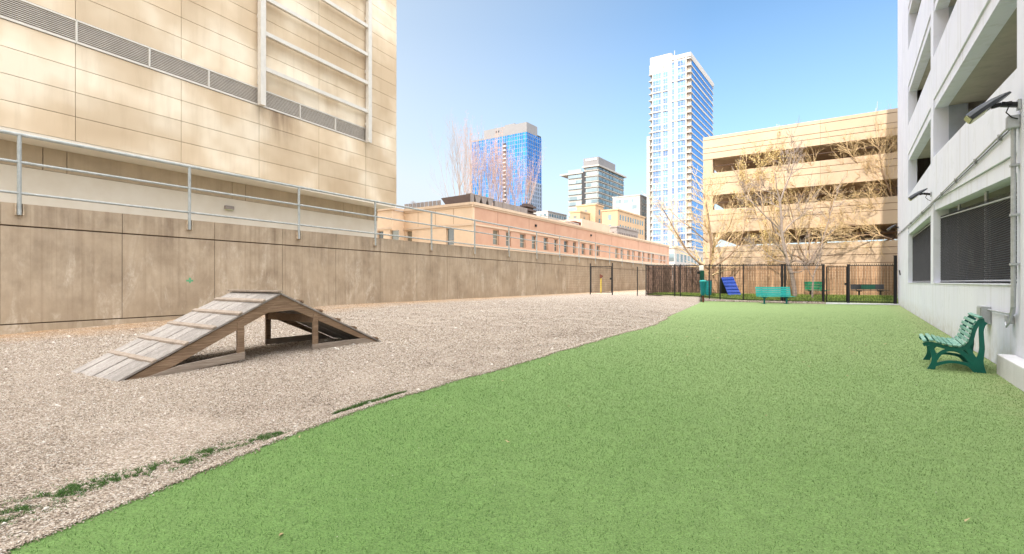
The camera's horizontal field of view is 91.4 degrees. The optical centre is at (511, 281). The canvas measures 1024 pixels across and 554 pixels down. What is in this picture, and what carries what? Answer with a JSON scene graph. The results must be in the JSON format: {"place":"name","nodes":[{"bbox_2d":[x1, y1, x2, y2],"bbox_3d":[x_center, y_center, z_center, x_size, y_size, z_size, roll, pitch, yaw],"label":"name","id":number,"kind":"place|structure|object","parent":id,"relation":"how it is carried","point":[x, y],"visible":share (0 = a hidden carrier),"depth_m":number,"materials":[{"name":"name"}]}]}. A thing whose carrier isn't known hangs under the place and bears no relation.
{"place":"outdoors","nodes":[
{"label":"outdoors","id":0,"kind":"place"},
{"bbox_2d":[0,0,396,237],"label":"office building","id":1,"kind":"structure","parent":0,"point":[302,93],"depth_m":20.90,"materials":[{"name":"concrete"}]},
{"bbox_2d":[224,205,233,210],"bbox_3d":[-12.820,-3.356,22.669,0.140,0.190,0.400,0,0,28],"label":"wall light","id":2,"kind":"object","parent":1,"relation":"attached to","point":[227,207],"visible":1,"depth_m":22.58,"materials":[{"name":"grey metal"}]},
{"bbox_2d":[0,290,699,553],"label":"gravel yard","id":3,"kind":"structure","parent":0,"point":[143,450],"depth_m":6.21,"materials":[{"name":"beige gravel"}]},
{"bbox_2d":[0,429,289,537],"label":"grass fringe","id":4,"kind":"object","parent":3,"relation":"on","point":[71,486],"depth_m":3.33,"materials":[{"name":"green plant"}]},
{"bbox_2d":[70,290,381,381],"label":"dog ramp","id":5,"kind":"structure","parent":3,"relation":"on","point":[163,349],"depth_m":7.96,"materials":[{"name":"brown wood"}]},
{"bbox_2d":[332,390,406,413],"bbox_3d":[-1.568,1.318,5.568,0.158,0.036,1.231,0,0,28],"label":"grass tuft edge","id":6,"kind":"object","parent":3,"relation":"on","point":[365,402],"depth_m":5.49,"materials":[{"name":"green plant"}]},
{"bbox_2d":[600,274,602,291],"bbox_3d":[7.967,0.173,44.500,0.291,1.754,0.160,0,0,0],"label":"utility post","id":7,"kind":"object","parent":3,"relation":"on","point":[601,276],"visible":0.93,"depth_m":44.46,"materials":[{"name":"yellow metal"}]},
{"bbox_2d":[565,263,645,295],"bbox_3d":[7.307,-0.215,39.826,6.860,2.580,0.150,0,0,33],"label":"black fence","id":8,"kind":"object","parent":3,"relation":"on","point":[584,276],"visible":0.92,"depth_m":39.39,"materials":[{"name":"metal"}]},
{"bbox_2d":[591,266,611,292],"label":"black gate","id":9,"kind":"structure","parent":8,"relation":"attached to","point":[605,281],"depth_m":39.84,"materials":[{"name":"metal"}]},
{"bbox_2d":[5,301,1023,553],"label":"turf lawn","id":10,"kind":"structure","parent":0,"point":[631,529],"depth_m":3.60,"materials":[{"name":"green plant"}]},
{"bbox_2d":[337,325,937,536],"bbox_3d":[4.839,1.332,9.310,7.319,0.018,17.849,0,0,31],"label":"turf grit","id":11,"kind":"object","parent":10,"relation":"on","point":[700,378],"visible":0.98,"depth_m":7.44,"materials":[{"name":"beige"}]},
{"bbox_2d":[279,336,1023,534],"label":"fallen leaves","id":12,"kind":"object","parent":10,"relation":"on","point":[660,381],"visible":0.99,"depth_m":4.98,"materials":[{"name":"brown plant"}]},
{"bbox_2d":[697,265,706,301],"bbox_3d":[12.630,0.120,33.170,0.469,2.468,0.575,0,0,-19],"label":"pet waste station","id":13,"kind":"object","parent":10,"relation":"on","point":[702,281],"visible":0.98,"depth_m":33.12,"materials":[{"name":"green plastic"}]},
{"bbox_2d":[699,297,825,303],"bbox_3d":[16.228,1.204,32.769,7.654,0.274,4.289,0,0,21],"label":"mulch bed","id":14,"kind":"object","parent":10,"relation":"on","point":[711,299],"visible":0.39,"depth_m":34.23,"materials":[{"name":"wood"}]},
{"bbox_2d":[755,287,794,303],"bbox_3d":[16.244,0.827,30.918,2.189,1.046,0.677,0,0,0],"label":"park bench","id":15,"kind":"object","parent":10,"relation":"on","point":[766,294],"visible":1,"depth_m":31.08,"materials":[{"name":"teal plastic"}]},
{"bbox_2d":[919,312,987,373],"bbox_3d":[7.012,0.947,8.000,0.742,0.884,1.230,0,0,37],"label":"park bench","id":16,"kind":"object","parent":10,"relation":"on","point":[969,358],"visible":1,"depth_m":7.59,"materials":[{"name":"green metal"}]},
{"bbox_2d":[396,0,897,246],"label":"sky","id":17,"kind":"structure","parent":0,"point":[576,71],"materials":[{"name":"blue"}]},
{"bbox_2d":[652,292,897,303],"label":"back lawn","id":18,"kind":"structure","parent":0,"point":[867,299],"depth_m":32.90,"materials":[{"name":"green plant"}]},
{"bbox_2d":[647,266,699,294],"bbox_3d":[12.880,-0.194,39.611,6.208,2.388,0.089,0,0,-31],"label":"bark screen fence","id":19,"kind":"object","parent":18,"relation":"on","point":[655,279],"visible":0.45,"depth_m":39.38,"materials":[{"name":"brown wood"}]},
{"bbox_2d":[640,158,760,293],"bbox_3d":[14.293,-4.152,37.710,9.777,10.911,6.160,0,0,0],"label":"bare tree","id":20,"kind":"object","parent":18,"relation":"on","point":[716,240],"visible":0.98,"depth_m":37.58,"materials":[{"name":"brown plant"}]},
{"bbox_2d":[706,280,711,295],"bbox_3d":[14.293,0.422,36.400,0.540,1.136,0.540,0,0,0],"label":"litter bin","id":21,"kind":"object","parent":18,"relation":"on","point":[707,289],"visible":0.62,"depth_m":36.22,"materials":[{"name":"teal plastic"}]},
{"bbox_2d":[721,277,740,295],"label":"agility ramp","id":22,"kind":"structure","parent":18,"relation":"on","point":[726,282],"depth_m":36.96,"materials":[{"name":"blue paint"}]},
{"bbox_2d":[726,122,819,264],"bbox_3d":[20.601,-5.730,39.712,6.233,13.594,4.049,0,0,-16],"label":"budding tree","id":23,"kind":"object","parent":18,"relation":"on","point":[766,238],"visible":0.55,"depth_m":39.56,"materials":[{"name":"plant"}]},
{"bbox_2d":[731,119,824,295],"bbox_3d":[17.724,-4.946,33.352,6.078,12.191,2.936,0,0,0],"label":"bare tree","id":24,"kind":"object","parent":18,"relation":"on","point":[784,245],"visible":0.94,"depth_m":33.34,"materials":[{"name":"brown plant"}]},
{"bbox_2d":[702,265,897,295],"bbox_3d":[21.526,-0.111,37.134,14.288,2.323,0.081,0,0,31],"label":"board fence","id":25,"kind":"object","parent":18,"relation":"on","point":[888,278],"visible":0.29,"depth_m":36.91,"materials":[{"name":"brown wood"}]},
{"bbox_2d":[757,138,853,293],"bbox_3d":[22.898,-5.550,38.176,8.988,13.240,5.174,0,0,0],"label":"bare tree","id":26,"kind":"object","parent":18,"relation":"on","point":[803,217],"visible":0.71,"depth_m":37.85,"materials":[{"name":"brown plant"}]},
{"bbox_2d":[805,282,825,294],"bbox_3d":[21.002,0.474,34.519,1.401,1.011,0.677,0,0,0],"label":"park bench","id":27,"kind":"object","parent":18,"relation":"on","point":[808,285],"visible":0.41,"depth_m":34.70,"materials":[{"name":"green plastic"}]},
{"bbox_2d":[789,174,845,297],"bbox_3d":[20.258,-3.038,32.669,3.972,8.389,2.134,0,0,0],"label":"bare sapling","id":28,"kind":"object","parent":18,"relation":"on","point":[807,251],"visible":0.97,"depth_m":32.69,"materials":[{"name":"brown plant"}]},
{"bbox_2d":[793,101,897,260],"bbox_3d":[24.431,-6.124,36.133,9.531,14.264,5.202,0,0,0],"label":"bare tree","id":29,"kind":"object","parent":18,"relation":"on","point":[845,225],"visible":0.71,"depth_m":35.90,"materials":[{"name":"brown plant"}]},
{"bbox_2d":[850,284,883,294],"bbox_3d":[23.923,0.564,33.518,2.280,0.832,0.676,0,0,0],"label":"park bench","id":30,"kind":"object","parent":18,"relation":"on","point":[866,286],"visible":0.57,"depth_m":33.65,"materials":[{"name":"green metal"}]},
{"bbox_2d":[826,302,898,304],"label":"threshold path","id":31,"kind":"structure","parent":0,"point":[861,303],"depth_m":30.05,"materials":[{"name":"concrete"}]},
{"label":"upper terrace","id":32,"kind":"structure","parent":0,"visible":0},
{"bbox_2d":[429,112,487,197],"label":"bare tree","id":33,"kind":"object","parent":32,"relation":"on","point":[457,161],"visible":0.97,"depth_m":94.62,"materials":[{"name":"brown plant"}]},
{"bbox_2d":[453,114,488,192],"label":"poplar tree","id":34,"kind":"object","parent":32,"relation":"on","point":[471,164],"visible":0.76,"depth_m":104.46,"materials":[{"name":"brown plant"}]},
{"bbox_2d":[466,130,497,195],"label":"poplar tree","id":35,"kind":"object","parent":32,"relation":"on","point":[481,186],"visible":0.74,"depth_m":107.61,"materials":[{"name":"brown plant"}]},
{"bbox_2d":[482,129,505,205],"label":"poplar tree","id":36,"kind":"object","parent":32,"relation":"on","point":[495,176],"visible":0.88,"depth_m":110.16,"materials":[{"name":"brown plant"}]},
{"bbox_2d":[479,125,510,201],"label":"poplar tree","id":37,"kind":"object","parent":32,"relation":"on","point":[496,186],"visible":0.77,"depth_m":111.89,"materials":[{"name":"brown plant"}]},
{"bbox_2d":[495,138,525,204],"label":"poplar tree","id":38,"kind":"object","parent":32,"relation":"on","point":[507,190],"visible":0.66,"depth_m":114.95,"materials":[{"name":"brown plant"}]},
{"bbox_2d":[501,142,544,205],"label":"poplar tree","id":39,"kind":"object","parent":32,"relation":"on","point":[518,189],"visible":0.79,"depth_m":117.07,"materials":[{"name":"brown plant"}]},
{"bbox_2d":[377,202,669,264],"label":"salmon building","id":40,"kind":"structure","parent":32,"relation":"on","point":[487,213],"depth_m":50.01,"materials":[{"name":"brick"}]},
{"bbox_2d":[391,230,399,239],"bbox_3d":[-11.232,-3.990,48.220,1.070,2.040,0.070,0,0,32],"label":"window","id":41,"kind":"structure","parent":40,"relation":"in","point":[393,232],"depth_m":48.22,"materials":[{"name":"grey glass"}]},
{"bbox_2d":[408,231,411,240],"bbox_3d":[-10.002,-3.990,49.335,0.758,2.040,0.070,0,0,32],"label":"window","id":42,"kind":"structure","parent":40,"relation":"in","point":[409,232],"depth_m":49.35,"materials":[{"name":"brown glass"}]},
{"bbox_2d":[447,228,453,244],"bbox_3d":[-5.646,-3.990,46.577,0.954,2.040,0.070,0,0,32],"label":"window","id":43,"kind":"structure","parent":40,"relation":"in","point":[450,232],"depth_m":46.63,"materials":[{"name":"grey glass"}]},
{"bbox_2d":[404,193,535,214],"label":"roof","id":44,"kind":"structure","parent":40,"relation":"on","point":[522,208],"depth_m":49.55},
{"bbox_2d":[493,230,497,244],"bbox_3d":[-1.706,-4.290,48.226,0.070,1.440,1.050,0,0,33],"label":"window","id":45,"kind":"structure","parent":40,"relation":"in","point":[495,238],"depth_m":48.38,"materials":[{"name":"grey glass"}]},
{"bbox_2d":[520,234,523,247],"bbox_3d":[0.963,-4.290,52.370,0.070,1.440,1.132,0,0,33],"label":"window","id":46,"kind":"structure","parent":40,"relation":"in","point":[521,235],"depth_m":52.47,"materials":[{"name":"grey glass"}]},
{"bbox_2d":[532,236,534,248],"bbox_3d":[2.246,-4.290,54.363,0.070,1.440,1.033,0,0,33],"label":"window","id":47,"kind":"structure","parent":40,"relation":"in","point":[533,237],"depth_m":54.50,"materials":[{"name":"grey glass"}]},
{"bbox_2d":[554,239,556,251],"bbox_3d":[4.985,-4.290,58.617,0.070,1.440,0.901,0,0,33],"label":"window","id":48,"kind":"structure","parent":40,"relation":"in","point":[555,241],"depth_m":58.82,"materials":[{"name":"grey glass"}]},
{"bbox_2d":[541,215,578,224],"bbox_3d":[6.271,-7.510,64.003,0.080,0.980,10.429,0,0,33],"label":"roof railing","id":49,"kind":"object","parent":40,"relation":"on","point":[559,219],"visible":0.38,"depth_m":63.74,"materials":[{"name":"grey metal"}]},
{"bbox_2d":[558,219,609,231],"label":"roof box","id":50,"kind":"object","parent":40,"relation":"on","point":[591,224],"visible":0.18,"depth_m":74.10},
{"bbox_2d":[513,154,539,203],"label":"poplar tree","id":51,"kind":"object","parent":32,"relation":"on","point":[527,179],"visible":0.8,"depth_m":120.24,"materials":[{"name":"brown plant"}]},
{"label":"ground","id":52,"kind":"structure","parent":0,"visible":0},
{"bbox_2d":[0,202,653,334],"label":"retaining wall","id":53,"kind":"structure","parent":52,"relation":"on","point":[64,268],"depth_m":17.28,"materials":[{"name":"concrete"}]},
{"bbox_2d":[0,129,666,267],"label":"pipe railing","id":54,"kind":"object","parent":53,"relation":"attached to","point":[18,207],"visible":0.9,"depth_m":17.43,"materials":[{"name":"metal"}]},
{"bbox_2d":[472,122,541,211],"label":"glass tower","id":55,"kind":"structure","parent":52,"relation":"on","point":[515,135],"depth_m":410.20,"materials":[{"name":"glass"}]},
{"bbox_2d":[533,211,566,219],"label":"pale block","id":56,"kind":"structure","parent":52,"relation":"on","point":[553,215],"depth_m":334.84,"materials":[{"name":"white concrete"}]},
{"bbox_2d":[569,210,589,220],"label":"stepped block","id":57,"kind":"structure","parent":52,"relation":"on","point":[580,214],"depth_m":176.58,"materials":[{"name":"beige concrete"}]},
{"bbox_2d":[576,203,603,223],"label":"stepped block","id":58,"kind":"structure","parent":52,"relation":"on","point":[594,210],"depth_m":181.49,"materials":[{"name":"beige concrete"}]},
{"bbox_2d":[560,157,626,219],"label":"grey tower","id":59,"kind":"structure","parent":52,"relation":"on","point":[599,180],"depth_m":307.08,"materials":[{"name":"concrete"}]},
{"bbox_2d":[568,169,581,172],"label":"window","id":60,"kind":"structure","parent":59,"relation":"in","point":[576,170],"depth_m":308.18,"materials":[{"name":"grey glass"}]},
{"bbox_2d":[568,174,581,178],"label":"window","id":61,"kind":"structure","parent":59,"relation":"in","point":[580,175],"depth_m":308.36,"materials":[{"name":"grey glass"}]},
{"bbox_2d":[568,180,581,184],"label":"window","id":62,"kind":"structure","parent":59,"relation":"in","point":[575,181],"depth_m":308.18,"materials":[{"name":"grey glass"}]},
{"bbox_2d":[568,185,581,189],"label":"window","id":63,"kind":"structure","parent":59,"relation":"in","point":[579,186],"depth_m":308.18,"materials":[{"name":"grey glass"}]},
{"bbox_2d":[568,191,581,194],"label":"window","id":64,"kind":"structure","parent":59,"relation":"in","point":[574,192],"depth_m":308.40,"materials":[{"name":"grey glass"}]},
{"bbox_2d":[568,196,581,200],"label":"window","id":65,"kind":"structure","parent":59,"relation":"in","point":[578,197],"depth_m":308.18,"materials":[{"name":"grey glass"}]},
{"bbox_2d":[568,202,581,205],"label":"window","id":66,"kind":"structure","parent":59,"relation":"in","point":[572,203],"depth_m":308.55,"materials":[{"name":"grey glass"}]},
{"bbox_2d":[586,171,597,175],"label":"window","id":67,"kind":"structure","parent":59,"relation":"in","point":[595,172],"depth_m":301.92,"materials":[{"name":"grey glass"}]},
{"bbox_2d":[586,177,597,180],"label":"window","id":68,"kind":"structure","parent":59,"relation":"in","point":[592,178],"depth_m":301.92,"materials":[{"name":"grey glass"}]},
{"bbox_2d":[586,182,597,186],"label":"window","id":69,"kind":"structure","parent":59,"relation":"in","point":[596,183],"depth_m":302.11,"materials":[{"name":"grey glass"}]},
{"bbox_2d":[586,188,597,191],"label":"window","id":70,"kind":"structure","parent":59,"relation":"in","point":[592,189],"depth_m":301.92,"materials":[{"name":"grey glass"}]},
{"bbox_2d":[586,193,597,197],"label":"window","id":71,"kind":"structure","parent":59,"relation":"in","point":[588,195],"depth_m":302.29,"materials":[{"name":"grey glass"}]},
{"bbox_2d":[586,199,597,202],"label":"window","id":72,"kind":"structure","parent":59,"relation":"in","point":[593,200],"depth_m":301.92,"materials":[{"name":"grey glass"}]},
{"bbox_2d":[601,209,645,239],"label":"windowed block","id":73,"kind":"structure","parent":52,"relation":"on","point":[619,217],"depth_m":169.80,"materials":[{"name":"beige concrete"}]},
{"bbox_2d":[610,226,638,237],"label":"louvred block","id":74,"kind":"structure","parent":52,"relation":"on","point":[625,231],"depth_m":155.00,"materials":[{"name":"grey metal"}]},
{"bbox_2d":[612,194,646,239],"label":"apartment block","id":75,"kind":"structure","parent":52,"relation":"on","point":[636,204],"depth_m":253.85,"materials":[{"name":"white concrete"}]},
{"bbox_2d":[647,50,713,250],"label":"white tower","id":76,"kind":"structure","parent":52,"relation":"on","point":[680,101],"depth_m":232.97,"materials":[{"name":"concrete"}]},
{"bbox_2d":[653,73,660,79],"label":"window","id":77,"kind":"structure","parent":76,"relation":"in","point":[659,74],"depth_m":235.31,"materials":[{"name":"blue glass"}]},
{"bbox_2d":[653,80,660,85],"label":"window","id":78,"kind":"structure","parent":76,"relation":"in","point":[657,81],"depth_m":235.42,"materials":[{"name":"glass"}]},
{"bbox_2d":[653,86,660,91],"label":"window","id":79,"kind":"structure","parent":76,"relation":"in","point":[655,88],"depth_m":235.42,"materials":[{"name":"blue glass"}]},
{"bbox_2d":[653,93,660,98],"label":"window","id":80,"kind":"structure","parent":76,"relation":"in","point":[657,94],"depth_m":235.54,"materials":[{"name":"blue glass"}]},
{"bbox_2d":[653,99,660,105],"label":"window","id":81,"kind":"structure","parent":76,"relation":"in","point":[655,101],"depth_m":235.42,"materials":[{"name":"blue glass"}]},
{"bbox_2d":[653,106,660,111],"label":"window","id":82,"kind":"structure","parent":76,"relation":"in","point":[657,107],"depth_m":235.42,"materials":[{"name":"blue glass"}]},
{"bbox_2d":[653,112,660,117],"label":"window","id":83,"kind":"structure","parent":76,"relation":"in","point":[657,115],"depth_m":235.31,"materials":[{"name":"glass"}]},
{"bbox_2d":[653,119,660,124],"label":"window","id":84,"kind":"structure","parent":76,"relation":"in","point":[657,120],"depth_m":235.54,"materials":[{"name":"glass"}]},
{"bbox_2d":[653,125,660,130],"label":"window","id":85,"kind":"structure","parent":76,"relation":"in","point":[656,128],"depth_m":235.54,"materials":[{"name":"glass"}]},
{"bbox_2d":[653,132,660,137],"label":"window","id":86,"kind":"structure","parent":76,"relation":"in","point":[657,133],"depth_m":235.54,"materials":[{"name":"blue glass"}]},
{"bbox_2d":[653,138,660,143],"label":"window","id":87,"kind":"structure","parent":76,"relation":"in","point":[657,141],"depth_m":235.42,"materials":[{"name":"glass"}]},
{"bbox_2d":[653,145,660,150],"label":"window","id":88,"kind":"structure","parent":76,"relation":"in","point":[657,146],"depth_m":235.54,"materials":[{"name":"blue glass"}]},
{"bbox_2d":[653,151,660,156],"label":"window","id":89,"kind":"structure","parent":76,"relation":"in","point":[657,154],"depth_m":235.31,"materials":[{"name":"glass"}]},
{"bbox_2d":[653,158,660,163],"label":"window","id":90,"kind":"structure","parent":76,"relation":"in","point":[657,159],"depth_m":235.54,"materials":[{"name":"glass"}]},
{"bbox_2d":[653,164,660,169],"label":"window","id":91,"kind":"structure","parent":76,"relation":"in","point":[657,167],"depth_m":235.31,"materials":[{"name":"blue glass"}]},
{"bbox_2d":[653,171,660,176],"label":"window","id":92,"kind":"structure","parent":76,"relation":"in","point":[657,172],"depth_m":235.54,"materials":[{"name":"blue glass"}]},
{"bbox_2d":[653,177,660,182],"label":"window","id":93,"kind":"structure","parent":76,"relation":"in","point":[655,180],"depth_m":235.31,"materials":[{"name":"glass"}]},
{"bbox_2d":[653,184,660,189],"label":"window","id":94,"kind":"structure","parent":76,"relation":"in","point":[655,186],"depth_m":235.54,"materials":[{"name":"glass"}]},
{"bbox_2d":[653,190,660,195],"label":"window","id":95,"kind":"structure","parent":76,"relation":"in","point":[658,193],"depth_m":235.31,"materials":[{"name":"glass"}]},
{"bbox_2d":[653,210,660,215],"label":"window","id":96,"kind":"structure","parent":76,"relation":"in","point":[655,212],"depth_m":235.54,"materials":[{"name":"blue glass"}]},
{"bbox_2d":[653,223,660,228],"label":"window","id":97,"kind":"structure","parent":76,"relation":"in","point":[655,225],"depth_m":235.54,"materials":[{"name":"glass"}]},
{"bbox_2d":[653,230,684,245],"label":"window","id":98,"kind":"structure","parent":76,"relation":"in","point":[655,232],"depth_m":233.76,"materials":[{"name":"blue glass"}]},
{"bbox_2d":[669,246,702,276],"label":"pale block","id":99,"kind":"structure","parent":52,"relation":"on","point":[678,258],"depth_m":125.21,"materials":[{"name":"white concrete"}]},
{"bbox_2d":[669,253,673,260],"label":"window","id":100,"kind":"structure","parent":99,"relation":"in","point":[671,256],"depth_m":120.39,"materials":[{"name":"grey glass"}]},
{"bbox_2d":[645,264,824,301],"bbox_3d":[14.945,0.052,34.776,11.580,2.812,0.186,0,0,33],"label":"black fence","id":101,"kind":"object","parent":52,"relation":"on","point":[783,275],"visible":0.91,"depth_m":34.05,"materials":[{"name":"metal"}]},
{"bbox_2d":[703,108,897,294],"bbox_3d":[38.683,-5.700,45.633,34.000,13.700,30.000,0,0,33],"label":"parking structure","id":102,"kind":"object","parent":52,"relation":"on","point":[722,153],"visible":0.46,"depth_m":38.68,"materials":[{"name":"beige concrete"}]},
{"bbox_2d":[847,255,896,303],"bbox_3d":[21.757,-0.059,30.267,2.504,3.032,0.199,0,0,33],"label":"black fence","id":103,"kind":"object","parent":52,"relation":"on","point":[894,282],"visible":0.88,"depth_m":30.10,"materials":[{"name":"metal"}]},
{"bbox_2d":[826,266,846,301],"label":"black gate","id":104,"kind":"structure","parent":103,"relation":"attached to","point":[836,272],"depth_m":31.25,"materials":[{"name":"metal"}]},
{"bbox_2d":[898,0,1023,363],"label":"parking garage","id":105,"kind":"structure","parent":52,"relation":"on","point":[958,60],"depth_m":12.85,"materials":[{"name":"white paint"}]},
{"bbox_2d":[908,188,931,200],"bbox_3d":[13.002,-2.769,15.947,0.582,0.413,0.280,0,0,35],"label":"floodlight","id":106,"kind":"object","parent":105,"relation":"attached to","point":[914,196],"visible":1,"depth_m":15.88,"materials":[{"name":"black metal"}]},
{"bbox_2d":[912,222,930,282],"bbox_3d":[16.252,-1.066,19.755,0.076,2.172,9.358,0,0,35],"label":"chain link screen","id":107,"kind":"object","parent":105,"relation":"attached to","point":[921,255],"visible":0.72,"depth_m":19.78,"materials":[{"name":"metal"}]},
{"bbox_2d":[897,114,1019,235],"bbox_3d":[15.163,-2.515,18.623,0.126,0.690,28.312,0,0,35],"label":"electrical conduit","id":108,"kind":"object","parent":105,"relation":"attached to","point":[1011,123],"visible":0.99,"depth_m":8.64,"materials":[{"name":"metal"}]},
{"bbox_2d":[940,191,1016,282],"bbox_3d":[10.261,-0.995,11.171,0.076,2.031,10.027,0,0,35],"label":"chain link screen","id":109,"kind":"object","parent":105,"relation":"attached to","point":[946,257],"visible":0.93,"depth_m":10.44,"materials":[{"name":"metal"}]},
{"bbox_2d":[977,306,990,324],"bbox_3d":[8.236,0.575,8.731,0.139,0.310,0.360,0,0,35],"label":"electrical box","id":110,"kind":"object","parent":105,"relation":"attached to","point":[984,312],"visible":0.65,"depth_m":8.59,"materials":[{"name":"metal"}]},
{"bbox_2d":[964,91,1020,123],"bbox_3d":[6.863,-2.479,7.152,0.582,0.413,0.280,0,0,35],"label":"floodlight","id":111,"kind":"object","parent":105,"relation":"attached to","point":[975,114],"visible":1,"depth_m":7.09,"materials":[{"name":"grey metal"}]},
{"bbox_2d":[987,128,1019,315],"bbox_3d":[7.849,-0.838,8.136,0.092,2.664,2.700,0,0,35],"label":"downpipe","id":112,"kind":"object","parent":105,"relation":"attached to","point":[1013,165],"visible":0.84,"depth_m":7.05,"materials":[{"name":"metal"}]},
{"bbox_2d":[1004,309,1013,327],"bbox_3d":[7.195,0.504,7.221,0.104,0.318,0.376,0,0,40],"label":"pull box","id":113,"kind":"object","parent":105,"relation":"attached to","point":[1009,320],"visible":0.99,"depth_m":7.25,"materials":[{"name":"metal"}]},
{"bbox_2d":[997,354,1023,391],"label":"concrete plinth","id":114,"kind":"structure","parent":105,"relation":"attached to","point":[1010,368],"depth_m":6.69,"materials":[{"name":"white concrete"}]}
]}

